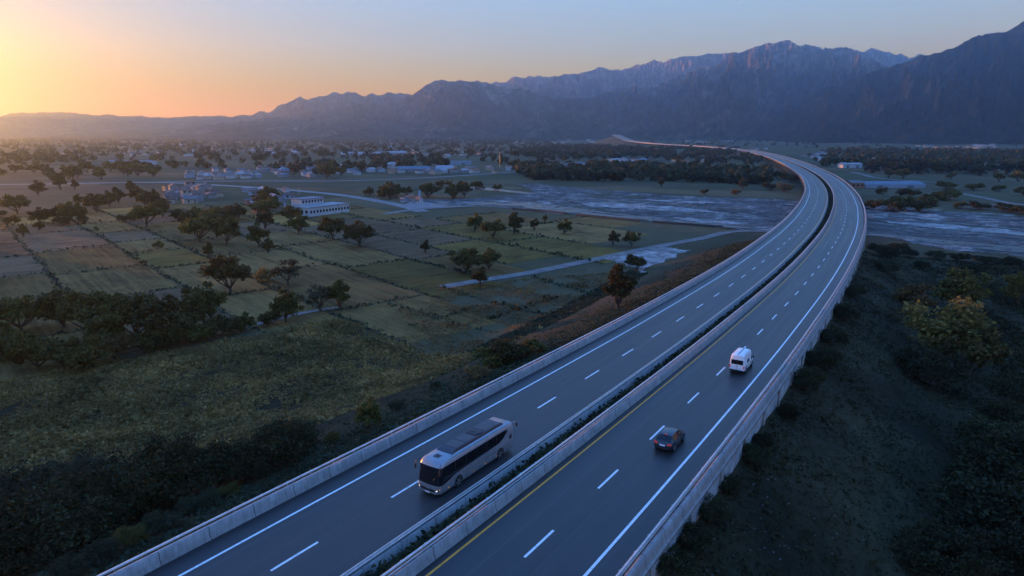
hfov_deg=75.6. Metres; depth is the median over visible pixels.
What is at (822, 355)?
shrub
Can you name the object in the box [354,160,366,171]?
tree
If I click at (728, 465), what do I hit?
retaining wall
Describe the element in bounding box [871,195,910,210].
shrub
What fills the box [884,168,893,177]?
tree
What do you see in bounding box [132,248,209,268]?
field
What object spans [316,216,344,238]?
tree
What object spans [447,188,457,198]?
tree
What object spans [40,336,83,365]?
shrub
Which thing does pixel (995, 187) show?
shrub
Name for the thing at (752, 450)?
shrub
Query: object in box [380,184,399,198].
tree
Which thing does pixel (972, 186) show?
shrub
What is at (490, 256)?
tree
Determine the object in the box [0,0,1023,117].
sky
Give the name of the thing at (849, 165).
warehouse
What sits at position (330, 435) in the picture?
shrub
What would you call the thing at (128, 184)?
tree
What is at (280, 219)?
field
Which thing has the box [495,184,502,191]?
tree
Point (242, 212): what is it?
tree
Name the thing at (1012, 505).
shrub
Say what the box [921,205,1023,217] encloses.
river bank
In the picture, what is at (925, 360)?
shrub
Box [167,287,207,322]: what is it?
tree
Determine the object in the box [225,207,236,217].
tree
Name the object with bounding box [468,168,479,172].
house
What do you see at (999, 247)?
water
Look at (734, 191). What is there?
shrub
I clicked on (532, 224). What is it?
tree
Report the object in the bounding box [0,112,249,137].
mountain
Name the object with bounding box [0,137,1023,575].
ground
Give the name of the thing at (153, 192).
tree
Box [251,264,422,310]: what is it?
field
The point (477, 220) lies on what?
tree
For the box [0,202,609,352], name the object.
field bank growth
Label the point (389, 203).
side road
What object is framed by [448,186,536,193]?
water
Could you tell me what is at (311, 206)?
school building
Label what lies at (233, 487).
shrub
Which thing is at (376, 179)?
side road
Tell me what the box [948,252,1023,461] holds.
rough grass
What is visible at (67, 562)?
shrub
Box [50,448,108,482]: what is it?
shrub
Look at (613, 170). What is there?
woodland
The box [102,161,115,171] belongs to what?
tree
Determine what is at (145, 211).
tree
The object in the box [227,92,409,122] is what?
mountain
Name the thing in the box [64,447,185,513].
shrub
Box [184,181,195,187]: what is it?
house
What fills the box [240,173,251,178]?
house
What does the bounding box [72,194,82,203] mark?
tree
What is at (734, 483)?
shrub
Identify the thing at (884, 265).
shrub
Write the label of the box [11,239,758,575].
bank grass
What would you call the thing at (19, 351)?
shrub
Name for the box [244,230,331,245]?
field
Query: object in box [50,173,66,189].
tree
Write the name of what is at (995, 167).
tree
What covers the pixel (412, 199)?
house
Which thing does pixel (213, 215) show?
tree
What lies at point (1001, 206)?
shrub
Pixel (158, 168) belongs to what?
tree
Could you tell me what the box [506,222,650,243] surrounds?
field
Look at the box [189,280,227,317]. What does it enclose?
tree
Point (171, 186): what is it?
house
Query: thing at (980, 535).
shrub
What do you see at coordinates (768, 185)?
shrub
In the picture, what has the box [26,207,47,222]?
tree
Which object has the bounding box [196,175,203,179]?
house
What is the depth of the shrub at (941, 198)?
429.81 m
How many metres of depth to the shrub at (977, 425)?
93.57 m
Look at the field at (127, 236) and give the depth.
304.87 m
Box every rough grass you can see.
[361,271,627,355]
[462,270,648,352]
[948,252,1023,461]
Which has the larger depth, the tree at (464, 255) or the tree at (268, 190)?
the tree at (268, 190)
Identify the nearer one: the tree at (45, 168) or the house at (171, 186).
the house at (171, 186)
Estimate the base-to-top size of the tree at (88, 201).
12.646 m
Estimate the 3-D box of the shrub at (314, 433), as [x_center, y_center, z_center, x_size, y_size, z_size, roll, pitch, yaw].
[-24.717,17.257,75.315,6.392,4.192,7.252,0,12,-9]
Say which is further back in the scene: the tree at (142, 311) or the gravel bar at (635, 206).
the gravel bar at (635, 206)
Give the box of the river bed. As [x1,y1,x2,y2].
[423,183,1023,256]
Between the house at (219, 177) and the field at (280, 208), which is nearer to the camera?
the field at (280, 208)
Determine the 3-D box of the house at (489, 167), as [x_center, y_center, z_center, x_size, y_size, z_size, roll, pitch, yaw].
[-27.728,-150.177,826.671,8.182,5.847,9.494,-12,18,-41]
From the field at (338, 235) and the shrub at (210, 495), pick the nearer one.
the shrub at (210, 495)
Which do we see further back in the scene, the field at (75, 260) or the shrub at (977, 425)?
the field at (75, 260)
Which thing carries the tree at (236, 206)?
on the ground at (12, 183)
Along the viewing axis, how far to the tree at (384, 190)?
467.27 m
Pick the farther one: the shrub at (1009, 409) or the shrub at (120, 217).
the shrub at (120, 217)
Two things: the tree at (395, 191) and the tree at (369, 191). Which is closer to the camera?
the tree at (395, 191)
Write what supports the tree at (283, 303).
on the ground at (12, 183)
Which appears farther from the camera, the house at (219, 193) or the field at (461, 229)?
the house at (219, 193)
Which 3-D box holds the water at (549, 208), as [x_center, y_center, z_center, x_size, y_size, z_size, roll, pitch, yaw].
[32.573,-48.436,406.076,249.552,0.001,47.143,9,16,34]
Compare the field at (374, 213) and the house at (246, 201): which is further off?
the house at (246, 201)
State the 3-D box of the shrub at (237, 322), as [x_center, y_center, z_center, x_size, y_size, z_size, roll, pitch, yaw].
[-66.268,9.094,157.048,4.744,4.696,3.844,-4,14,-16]
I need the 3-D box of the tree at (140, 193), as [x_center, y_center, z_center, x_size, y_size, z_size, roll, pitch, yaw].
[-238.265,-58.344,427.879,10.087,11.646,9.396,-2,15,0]
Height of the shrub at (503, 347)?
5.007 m
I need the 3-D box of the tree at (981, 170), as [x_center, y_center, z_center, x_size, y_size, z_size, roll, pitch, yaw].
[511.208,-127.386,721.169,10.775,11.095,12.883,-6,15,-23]
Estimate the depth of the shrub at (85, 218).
341.63 m
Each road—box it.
[0,182,426,211]
[143,135,827,575]
[143,171,515,182]
[382,205,560,213]
[416,135,863,575]
[439,230,768,287]
[851,172,927,181]
[963,193,1023,204]
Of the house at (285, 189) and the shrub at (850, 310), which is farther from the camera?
the house at (285, 189)
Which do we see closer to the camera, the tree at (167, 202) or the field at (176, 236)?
the field at (176, 236)
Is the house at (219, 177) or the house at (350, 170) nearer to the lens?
the house at (219, 177)
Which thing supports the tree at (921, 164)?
on the ground at (12, 183)
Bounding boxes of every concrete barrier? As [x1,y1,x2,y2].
[97,135,805,575]
[340,135,827,575]
[381,134,834,575]
[616,135,866,575]
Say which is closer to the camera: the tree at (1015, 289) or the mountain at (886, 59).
the tree at (1015, 289)
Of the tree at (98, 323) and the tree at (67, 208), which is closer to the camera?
the tree at (98, 323)
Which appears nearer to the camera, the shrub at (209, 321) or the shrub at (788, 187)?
the shrub at (209, 321)
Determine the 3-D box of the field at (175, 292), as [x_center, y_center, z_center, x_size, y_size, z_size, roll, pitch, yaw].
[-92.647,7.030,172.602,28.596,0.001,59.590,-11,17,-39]
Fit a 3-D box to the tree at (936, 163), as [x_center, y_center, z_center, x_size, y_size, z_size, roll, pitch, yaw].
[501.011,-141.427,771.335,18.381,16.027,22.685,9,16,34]
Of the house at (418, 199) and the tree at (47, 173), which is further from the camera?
the tree at (47, 173)
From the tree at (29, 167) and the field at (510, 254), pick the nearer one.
the field at (510, 254)
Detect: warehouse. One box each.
[108,160,157,164]
[340,152,385,154]
[386,151,406,154]
[387,162,395,166]
[398,166,430,171]
[435,165,453,171]
[443,161,471,164]
[505,165,531,170]
[837,163,862,167]
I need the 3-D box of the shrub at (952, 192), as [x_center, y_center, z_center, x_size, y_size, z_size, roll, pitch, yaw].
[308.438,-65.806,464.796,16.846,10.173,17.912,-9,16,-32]
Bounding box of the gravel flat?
[606,246,688,272]
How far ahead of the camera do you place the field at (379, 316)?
169.26 m
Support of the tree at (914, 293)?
on the ground at (12, 183)
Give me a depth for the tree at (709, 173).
619.79 m
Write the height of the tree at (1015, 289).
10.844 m
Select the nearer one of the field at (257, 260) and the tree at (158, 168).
the field at (257, 260)
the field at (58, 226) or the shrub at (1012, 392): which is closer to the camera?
the shrub at (1012, 392)
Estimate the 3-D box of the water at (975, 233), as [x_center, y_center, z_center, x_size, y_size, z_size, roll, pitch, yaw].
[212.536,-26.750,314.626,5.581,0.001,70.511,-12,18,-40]
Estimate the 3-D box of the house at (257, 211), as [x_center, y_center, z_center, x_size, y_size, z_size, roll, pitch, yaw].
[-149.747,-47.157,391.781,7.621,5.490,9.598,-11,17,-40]
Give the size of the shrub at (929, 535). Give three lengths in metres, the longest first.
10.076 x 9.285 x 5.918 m
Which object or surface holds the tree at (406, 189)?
on the ground at (12, 183)
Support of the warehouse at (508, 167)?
on the ground at (12, 183)
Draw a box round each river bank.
[552,203,620,212]
[584,193,645,198]
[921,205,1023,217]
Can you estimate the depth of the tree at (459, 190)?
478.76 m
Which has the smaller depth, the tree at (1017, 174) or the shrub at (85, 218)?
the shrub at (85, 218)
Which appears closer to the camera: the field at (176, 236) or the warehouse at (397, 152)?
the field at (176, 236)
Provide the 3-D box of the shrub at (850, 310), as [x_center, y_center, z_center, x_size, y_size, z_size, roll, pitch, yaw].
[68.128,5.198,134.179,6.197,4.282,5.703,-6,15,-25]
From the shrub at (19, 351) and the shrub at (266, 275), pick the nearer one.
the shrub at (19, 351)
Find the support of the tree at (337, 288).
on the ground at (12, 183)
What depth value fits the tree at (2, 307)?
153.00 m
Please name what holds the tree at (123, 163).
on the ground at (12, 183)
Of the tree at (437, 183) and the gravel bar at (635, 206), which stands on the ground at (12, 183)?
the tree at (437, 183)
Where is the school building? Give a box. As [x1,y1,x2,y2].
[289,196,349,216]
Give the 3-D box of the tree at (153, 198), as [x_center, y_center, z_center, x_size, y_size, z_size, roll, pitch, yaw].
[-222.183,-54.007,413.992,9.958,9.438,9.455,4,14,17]
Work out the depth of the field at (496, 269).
232.92 m
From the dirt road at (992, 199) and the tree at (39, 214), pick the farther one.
the dirt road at (992, 199)
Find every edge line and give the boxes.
[178,139,809,575]
[347,152,826,570]
[426,184,836,575]
[583,155,857,575]
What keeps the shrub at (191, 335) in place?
on the ground at (12, 183)
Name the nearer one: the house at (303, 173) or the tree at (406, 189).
the tree at (406, 189)
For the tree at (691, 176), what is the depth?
622.67 m
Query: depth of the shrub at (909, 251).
250.98 m
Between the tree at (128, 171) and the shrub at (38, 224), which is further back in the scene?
the tree at (128, 171)
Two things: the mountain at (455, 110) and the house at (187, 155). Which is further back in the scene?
the mountain at (455, 110)
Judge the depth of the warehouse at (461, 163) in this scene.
961.09 m
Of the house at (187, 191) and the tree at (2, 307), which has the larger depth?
the house at (187, 191)
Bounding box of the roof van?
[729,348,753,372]
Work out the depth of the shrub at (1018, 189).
498.41 m
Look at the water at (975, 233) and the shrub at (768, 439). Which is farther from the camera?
the water at (975, 233)
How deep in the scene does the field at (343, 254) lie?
259.74 m
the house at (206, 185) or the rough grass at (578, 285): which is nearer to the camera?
the rough grass at (578, 285)
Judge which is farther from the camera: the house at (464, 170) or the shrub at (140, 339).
the house at (464, 170)
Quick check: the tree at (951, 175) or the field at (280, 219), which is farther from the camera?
the tree at (951, 175)
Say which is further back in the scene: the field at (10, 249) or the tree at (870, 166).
the tree at (870, 166)
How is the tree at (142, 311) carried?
on the ground at (12, 183)
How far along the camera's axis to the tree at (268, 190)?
444.46 m
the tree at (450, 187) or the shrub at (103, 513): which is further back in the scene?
the tree at (450, 187)
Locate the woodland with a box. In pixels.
[0,137,1023,183]
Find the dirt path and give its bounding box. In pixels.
[257,306,337,324]
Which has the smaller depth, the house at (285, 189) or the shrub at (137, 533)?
the shrub at (137, 533)
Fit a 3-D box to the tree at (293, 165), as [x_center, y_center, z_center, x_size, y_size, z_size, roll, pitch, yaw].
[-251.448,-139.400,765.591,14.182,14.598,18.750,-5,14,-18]
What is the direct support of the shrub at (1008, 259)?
on the ground at (12, 183)
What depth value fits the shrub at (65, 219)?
336.35 m
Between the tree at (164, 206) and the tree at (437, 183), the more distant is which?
the tree at (437, 183)
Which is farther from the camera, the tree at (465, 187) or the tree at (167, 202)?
the tree at (465, 187)
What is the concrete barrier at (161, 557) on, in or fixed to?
on the road at (347, 527)
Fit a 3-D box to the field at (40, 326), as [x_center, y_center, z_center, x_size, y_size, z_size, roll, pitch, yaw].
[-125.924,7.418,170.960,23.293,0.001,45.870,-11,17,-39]
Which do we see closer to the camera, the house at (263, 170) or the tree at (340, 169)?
the tree at (340, 169)
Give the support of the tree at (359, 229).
on the ground at (12, 183)
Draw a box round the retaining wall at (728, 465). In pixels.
[640,227,866,575]
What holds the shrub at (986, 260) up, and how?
on the ground at (12, 183)
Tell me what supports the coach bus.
on the road at (347, 527)
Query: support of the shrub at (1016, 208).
on the ground at (12, 183)
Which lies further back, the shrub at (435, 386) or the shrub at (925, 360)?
the shrub at (925, 360)
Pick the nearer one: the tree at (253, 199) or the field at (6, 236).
the field at (6, 236)
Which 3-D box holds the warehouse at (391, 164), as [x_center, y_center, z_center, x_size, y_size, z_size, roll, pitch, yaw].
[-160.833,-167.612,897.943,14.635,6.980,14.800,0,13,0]
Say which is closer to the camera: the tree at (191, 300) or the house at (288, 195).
the tree at (191, 300)
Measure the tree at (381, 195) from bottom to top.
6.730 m
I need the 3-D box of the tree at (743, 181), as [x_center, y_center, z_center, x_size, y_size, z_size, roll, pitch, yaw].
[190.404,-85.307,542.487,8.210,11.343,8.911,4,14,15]
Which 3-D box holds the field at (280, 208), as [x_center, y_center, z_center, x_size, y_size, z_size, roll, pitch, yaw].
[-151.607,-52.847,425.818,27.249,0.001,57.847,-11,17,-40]
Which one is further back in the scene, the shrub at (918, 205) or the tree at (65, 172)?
the tree at (65, 172)
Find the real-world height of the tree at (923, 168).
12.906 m
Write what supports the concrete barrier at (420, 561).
on the road at (347, 527)
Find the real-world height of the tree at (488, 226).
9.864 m
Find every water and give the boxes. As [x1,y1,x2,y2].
[427,201,761,228]
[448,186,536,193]
[561,196,754,209]
[621,206,761,216]
[866,234,1023,251]
[879,215,1023,229]
[896,226,1023,238]
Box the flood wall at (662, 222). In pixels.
[512,208,722,226]
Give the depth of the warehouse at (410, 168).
791.69 m
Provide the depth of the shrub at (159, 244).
269.44 m
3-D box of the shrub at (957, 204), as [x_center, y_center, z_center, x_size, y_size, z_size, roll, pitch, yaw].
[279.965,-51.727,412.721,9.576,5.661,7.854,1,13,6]
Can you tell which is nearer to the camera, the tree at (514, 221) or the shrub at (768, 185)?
the tree at (514, 221)
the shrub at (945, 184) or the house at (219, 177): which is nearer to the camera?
the shrub at (945, 184)
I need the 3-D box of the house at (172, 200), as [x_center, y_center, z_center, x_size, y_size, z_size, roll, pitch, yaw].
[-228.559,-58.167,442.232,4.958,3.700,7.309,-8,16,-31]
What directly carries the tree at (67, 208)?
on the ground at (12, 183)
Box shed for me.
[863,181,925,187]
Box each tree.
[0,169,5,175]
[0,194,30,213]
[0,293,8,319]
[0,294,51,331]
[8,164,24,172]
[14,223,29,236]
[23,164,38,172]
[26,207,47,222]
[27,180,48,195]
[30,289,65,327]
[33,163,48,170]
[40,163,55,176]
[41,169,54,178]
[43,206,60,222]
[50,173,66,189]
[54,201,81,223]
[54,288,110,330]
[59,168,74,178]
[67,165,81,177]
[70,179,79,188]
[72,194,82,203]
[73,168,82,176]
[74,202,87,221]
[77,161,95,172]
[81,306,127,341]
[82,193,107,211]
[92,166,104,171]
[92,169,106,179]
[100,291,123,325]
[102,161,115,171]
[104,190,115,206]
[105,292,157,333]
[111,161,127,173]
[112,187,127,202]
[113,293,197,328]
[116,163,127,174]
[123,166,132,176]
[124,159,140,167]
[125,180,135,189]
[126,163,150,175]
[127,201,163,226]
[128,185,142,201]
[135,189,145,205]
[137,191,152,204]
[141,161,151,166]
[141,308,193,345]
[146,167,157,176]
[147,195,159,201]
[149,165,161,173]
[149,188,155,194]
[153,199,169,217]
[155,197,171,203]
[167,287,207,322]
[177,211,217,241]
[179,206,203,215]
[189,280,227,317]
[197,208,221,228]
[197,253,250,292]
[201,242,214,258]
[203,207,229,218]
[211,216,240,244]
[222,203,246,215]
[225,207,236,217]
[235,205,247,219]
[244,222,270,246]
[250,192,267,201]
[252,196,283,211]
[255,186,279,194]
[256,208,274,228]
[257,194,278,201]
[259,237,275,252]
[269,289,304,321]
[270,258,301,285]
[277,205,303,220]
[286,213,309,233]
[288,166,298,175]
[289,161,301,169]
[307,283,331,310]
[316,163,326,174]
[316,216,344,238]
[318,166,335,178]
[324,159,334,165]
[326,279,350,309]
[336,165,346,175]
[341,220,375,246]
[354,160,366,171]
[354,396,382,429]
[366,187,373,195]
[377,181,397,190]
[377,191,385,198]
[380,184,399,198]
[381,185,395,198]
[400,186,412,194]
[418,182,441,197]
[420,240,429,252]
[433,181,442,186]
[444,184,458,197]
[446,247,484,271]
[447,183,462,197]
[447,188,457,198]
[457,181,475,196]
[466,213,482,231]
[469,181,483,188]
[471,267,487,285]
[478,247,501,268]
[480,219,506,237]
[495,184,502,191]
[508,212,524,233]
[528,172,537,179]
[530,218,539,230]
[544,172,551,179]
[557,219,572,233]
[602,264,639,307]
[608,230,620,245]
[622,231,641,245]
[658,176,664,187]
[671,175,680,181]
[686,172,696,181]
[700,173,707,180]
[706,173,718,182]
[708,172,716,182]
[738,177,748,189]
[864,159,887,171]
[864,163,879,172]
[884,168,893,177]
[890,282,937,319]
[894,168,910,178]
[896,295,997,357]
[906,164,914,173]
[909,161,923,172]
[912,164,930,174]
[929,320,1014,375]
[930,166,941,172]
[932,160,949,172]
[932,267,996,314]
[941,164,959,173]
[945,171,956,179]
[971,165,987,174]
[973,167,987,175]
[989,164,1002,172]
[992,171,1007,181]
[998,271,1023,304]
[999,161,1014,172]
[1007,170,1023,181]
[1018,164,1023,170]
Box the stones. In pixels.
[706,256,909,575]
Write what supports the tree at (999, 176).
on the ground at (12, 183)
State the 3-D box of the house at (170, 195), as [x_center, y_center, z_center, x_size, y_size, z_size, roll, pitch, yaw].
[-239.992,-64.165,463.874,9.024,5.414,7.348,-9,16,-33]
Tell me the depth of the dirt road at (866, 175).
690.96 m
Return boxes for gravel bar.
[582,202,728,213]
[649,199,723,203]
[674,217,745,223]
[887,221,1023,235]
[894,210,953,217]
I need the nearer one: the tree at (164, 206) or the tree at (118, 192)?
the tree at (164, 206)
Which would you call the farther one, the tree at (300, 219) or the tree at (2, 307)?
the tree at (300, 219)
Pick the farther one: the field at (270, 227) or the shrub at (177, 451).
the field at (270, 227)
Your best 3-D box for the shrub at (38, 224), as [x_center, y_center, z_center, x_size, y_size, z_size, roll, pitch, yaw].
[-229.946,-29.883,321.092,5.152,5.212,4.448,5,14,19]
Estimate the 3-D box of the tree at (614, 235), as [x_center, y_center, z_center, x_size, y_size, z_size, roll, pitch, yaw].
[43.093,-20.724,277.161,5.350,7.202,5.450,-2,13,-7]
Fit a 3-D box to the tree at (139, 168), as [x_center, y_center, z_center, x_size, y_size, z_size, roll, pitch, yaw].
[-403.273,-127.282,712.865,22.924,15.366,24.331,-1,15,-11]
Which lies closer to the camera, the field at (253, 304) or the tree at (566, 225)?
the field at (253, 304)
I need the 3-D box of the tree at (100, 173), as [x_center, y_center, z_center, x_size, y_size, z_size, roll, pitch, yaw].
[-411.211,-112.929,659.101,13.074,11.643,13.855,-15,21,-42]
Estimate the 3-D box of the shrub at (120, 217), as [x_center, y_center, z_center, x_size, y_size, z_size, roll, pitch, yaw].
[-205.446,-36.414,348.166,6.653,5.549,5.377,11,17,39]
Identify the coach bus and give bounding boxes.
[414,417,516,494]
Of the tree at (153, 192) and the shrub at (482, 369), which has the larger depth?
the tree at (153, 192)
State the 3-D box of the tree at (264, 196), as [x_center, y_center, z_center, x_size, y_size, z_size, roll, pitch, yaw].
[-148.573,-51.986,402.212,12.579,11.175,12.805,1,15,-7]
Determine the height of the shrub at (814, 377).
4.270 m
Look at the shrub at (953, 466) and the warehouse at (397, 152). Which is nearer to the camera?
the shrub at (953, 466)
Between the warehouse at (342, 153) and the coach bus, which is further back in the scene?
the warehouse at (342, 153)
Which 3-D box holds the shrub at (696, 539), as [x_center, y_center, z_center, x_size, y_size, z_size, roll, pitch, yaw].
[14.793,20.765,54.837,4.608,3.110,4.241,9,16,34]
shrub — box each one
[0,320,17,337]
[0,328,43,358]
[0,335,59,367]
[0,472,132,556]
[1,215,21,224]
[32,222,45,229]
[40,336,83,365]
[46,550,91,575]
[50,332,109,370]
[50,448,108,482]
[52,214,73,224]
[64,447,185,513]
[75,214,88,223]
[80,537,121,567]
[104,451,191,508]
[111,523,151,546]
[116,214,128,222]
[127,331,159,353]
[129,430,234,503]
[139,508,178,531]
[152,240,163,248]
[168,208,186,218]
[175,493,201,512]
[177,210,198,223]
[177,322,208,342]
[193,317,222,337]
[197,486,221,506]
[203,313,240,336]
[206,434,271,482]
[216,481,241,496]
[229,318,241,332]
[230,415,312,473]
[236,311,256,331]
[253,267,275,281]
[257,309,282,324]
[270,416,323,447]
[324,430,340,441]
[386,398,404,408]
[429,380,441,389]
[463,364,490,378]
[470,346,514,367]
[487,337,534,360]
[522,338,548,351]
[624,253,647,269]
[655,543,701,575]
[676,519,715,555]
[697,491,733,522]
[719,472,742,493]
[730,189,741,193]
[742,442,772,464]
[751,431,774,447]
[762,182,775,189]
[772,170,783,178]
[775,182,795,191]
[775,402,802,422]
[778,172,799,181]
[791,365,827,392]
[804,347,844,367]
[820,327,850,345]
[833,302,862,319]
[844,284,869,297]
[863,200,879,208]
[865,243,893,254]
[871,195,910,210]
[871,259,903,271]
[874,245,906,258]
[875,187,887,194]
[883,516,1002,575]
[887,242,911,249]
[889,344,973,384]
[892,195,916,210]
[895,188,922,195]
[900,248,918,256]
[907,197,938,211]
[913,260,931,268]
[917,192,951,202]
[922,500,1023,575]
[923,250,948,258]
[925,463,1023,571]
[935,180,957,187]
[937,187,962,198]
[938,451,1020,493]
[948,411,1023,464]
[949,252,971,260]
[949,425,1023,487]
[952,201,967,207]
[961,263,982,270]
[964,183,986,189]
[966,200,993,209]
[971,396,1023,426]
[975,256,1001,263]
[980,370,1023,408]
[991,185,1006,191]
[993,202,1013,211]
[1001,256,1023,263]
[1008,205,1023,213]
[1013,186,1023,194]
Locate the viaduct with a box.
[742,151,864,238]
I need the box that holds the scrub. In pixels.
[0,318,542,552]
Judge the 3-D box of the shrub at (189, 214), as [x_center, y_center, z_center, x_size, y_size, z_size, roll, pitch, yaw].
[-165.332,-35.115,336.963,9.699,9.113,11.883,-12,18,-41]
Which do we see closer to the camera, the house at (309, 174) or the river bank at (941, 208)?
the river bank at (941, 208)
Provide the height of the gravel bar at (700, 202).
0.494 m
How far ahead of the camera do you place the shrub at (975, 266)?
225.18 m
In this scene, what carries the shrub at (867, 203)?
on the ground at (12, 183)
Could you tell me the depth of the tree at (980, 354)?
126.04 m
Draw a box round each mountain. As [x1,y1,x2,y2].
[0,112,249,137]
[13,80,638,141]
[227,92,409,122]
[369,40,888,139]
[491,21,1023,144]
[491,53,729,99]
[855,48,925,67]
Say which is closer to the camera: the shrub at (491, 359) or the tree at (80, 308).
the shrub at (491, 359)
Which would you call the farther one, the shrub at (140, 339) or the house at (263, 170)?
the house at (263, 170)
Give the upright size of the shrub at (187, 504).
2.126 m
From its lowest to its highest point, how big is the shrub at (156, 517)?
2.266 m
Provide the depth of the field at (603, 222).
348.62 m
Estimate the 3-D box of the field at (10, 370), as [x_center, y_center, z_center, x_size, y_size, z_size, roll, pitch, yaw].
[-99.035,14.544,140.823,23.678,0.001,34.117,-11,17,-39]
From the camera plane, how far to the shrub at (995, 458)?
86.47 m
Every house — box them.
[162,186,168,190]
[163,193,177,199]
[166,198,174,203]
[168,183,178,189]
[179,188,192,195]
[181,196,198,203]
[183,154,193,156]
[184,174,194,177]
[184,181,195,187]
[192,192,203,201]
[194,184,204,192]
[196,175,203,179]
[197,171,206,175]
[201,183,210,188]
[203,174,211,178]
[204,192,216,198]
[210,171,221,175]
[213,175,224,179]
[213,191,222,196]
[226,175,235,178]
[234,172,244,176]
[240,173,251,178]
[241,187,256,191]
[243,199,250,204]
[247,189,259,194]
[250,207,266,212]
[256,166,266,169]
[259,169,267,172]
[278,172,288,176]
[278,198,285,206]
[281,187,289,191]
[282,192,294,198]
[301,171,312,175]
[305,172,315,176]
[346,168,354,172]
[353,170,360,174]
[366,167,375,171]
[376,167,385,171]
[398,169,405,172]
[400,197,408,201]
[408,197,415,202]
[414,197,423,202]
[415,170,424,173]
[429,169,442,173]
[450,169,460,172]
[461,168,468,172]
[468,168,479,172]
[485,166,494,169]
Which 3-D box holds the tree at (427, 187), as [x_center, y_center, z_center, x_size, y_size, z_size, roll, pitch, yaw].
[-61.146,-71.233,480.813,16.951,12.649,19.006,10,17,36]
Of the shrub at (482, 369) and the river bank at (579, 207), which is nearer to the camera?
the shrub at (482, 369)
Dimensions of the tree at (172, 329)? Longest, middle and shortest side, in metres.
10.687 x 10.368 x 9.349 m
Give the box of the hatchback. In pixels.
[654,427,684,451]
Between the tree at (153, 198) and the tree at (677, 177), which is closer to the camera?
the tree at (153, 198)
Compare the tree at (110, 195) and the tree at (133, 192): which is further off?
the tree at (133, 192)
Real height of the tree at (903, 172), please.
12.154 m
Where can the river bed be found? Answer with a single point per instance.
(773, 213)
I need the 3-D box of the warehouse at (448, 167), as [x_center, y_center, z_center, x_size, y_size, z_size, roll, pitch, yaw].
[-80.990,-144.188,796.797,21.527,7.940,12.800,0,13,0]
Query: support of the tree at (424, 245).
on the ground at (12, 183)
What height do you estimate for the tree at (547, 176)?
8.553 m
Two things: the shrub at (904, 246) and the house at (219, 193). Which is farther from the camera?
the house at (219, 193)
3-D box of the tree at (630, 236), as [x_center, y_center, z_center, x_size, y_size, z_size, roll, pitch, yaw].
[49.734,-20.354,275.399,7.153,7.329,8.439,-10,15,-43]
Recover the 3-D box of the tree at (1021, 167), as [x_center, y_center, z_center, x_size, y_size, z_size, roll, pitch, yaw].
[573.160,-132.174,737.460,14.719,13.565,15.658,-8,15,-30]
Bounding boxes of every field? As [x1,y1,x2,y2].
[0,220,7,229]
[0,230,17,243]
[0,243,30,257]
[0,256,44,277]
[0,273,63,299]
[0,294,83,335]
[0,330,123,388]
[8,216,62,225]
[8,221,83,234]
[18,230,110,252]
[34,246,141,274]
[55,266,181,297]
[71,211,121,223]
[81,221,141,232]
[94,287,253,353]
[99,230,159,241]
[101,207,132,214]
[113,212,178,223]
[115,238,181,252]
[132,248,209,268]
[138,221,212,232]
[157,228,239,241]
[158,263,268,293]
[167,203,209,210]
[178,236,281,256]
[211,204,250,208]
[212,249,325,273]
[219,289,338,331]
[221,215,255,223]
[223,222,295,234]
[241,209,279,215]
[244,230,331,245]
[247,203,290,211]
[251,214,319,227]
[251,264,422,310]
[278,212,359,220]
[282,241,404,267]
[299,226,375,239]
[321,218,417,233]
[323,201,368,208]
[334,295,504,343]
[342,236,448,259]
[344,208,419,220]
[348,260,504,296]
[377,229,475,245]
[386,217,457,226]
[420,254,529,276]
[421,223,538,242]
[432,240,556,263]
[440,213,558,227]
[500,237,621,263]
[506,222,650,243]
[557,217,639,227]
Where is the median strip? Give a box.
[372,161,831,574]
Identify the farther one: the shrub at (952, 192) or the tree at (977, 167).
the tree at (977, 167)
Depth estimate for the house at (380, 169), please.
789.36 m
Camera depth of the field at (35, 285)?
205.62 m
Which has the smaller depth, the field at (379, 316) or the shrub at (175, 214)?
the field at (379, 316)
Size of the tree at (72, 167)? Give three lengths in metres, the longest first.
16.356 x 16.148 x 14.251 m
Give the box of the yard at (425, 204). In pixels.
[405,200,483,207]
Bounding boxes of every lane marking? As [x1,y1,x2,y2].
[270,184,817,570]
[523,175,846,557]
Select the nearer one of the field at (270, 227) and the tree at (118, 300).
the tree at (118, 300)
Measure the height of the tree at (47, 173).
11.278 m
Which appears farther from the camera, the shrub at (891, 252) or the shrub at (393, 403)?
the shrub at (891, 252)
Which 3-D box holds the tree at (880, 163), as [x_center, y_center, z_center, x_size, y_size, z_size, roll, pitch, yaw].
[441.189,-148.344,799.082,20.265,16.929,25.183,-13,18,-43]
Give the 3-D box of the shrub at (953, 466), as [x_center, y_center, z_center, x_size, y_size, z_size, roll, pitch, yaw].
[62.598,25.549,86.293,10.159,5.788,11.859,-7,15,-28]
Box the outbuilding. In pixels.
[846,180,864,187]
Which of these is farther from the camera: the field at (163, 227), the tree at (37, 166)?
the tree at (37, 166)
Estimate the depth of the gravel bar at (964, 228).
326.04 m

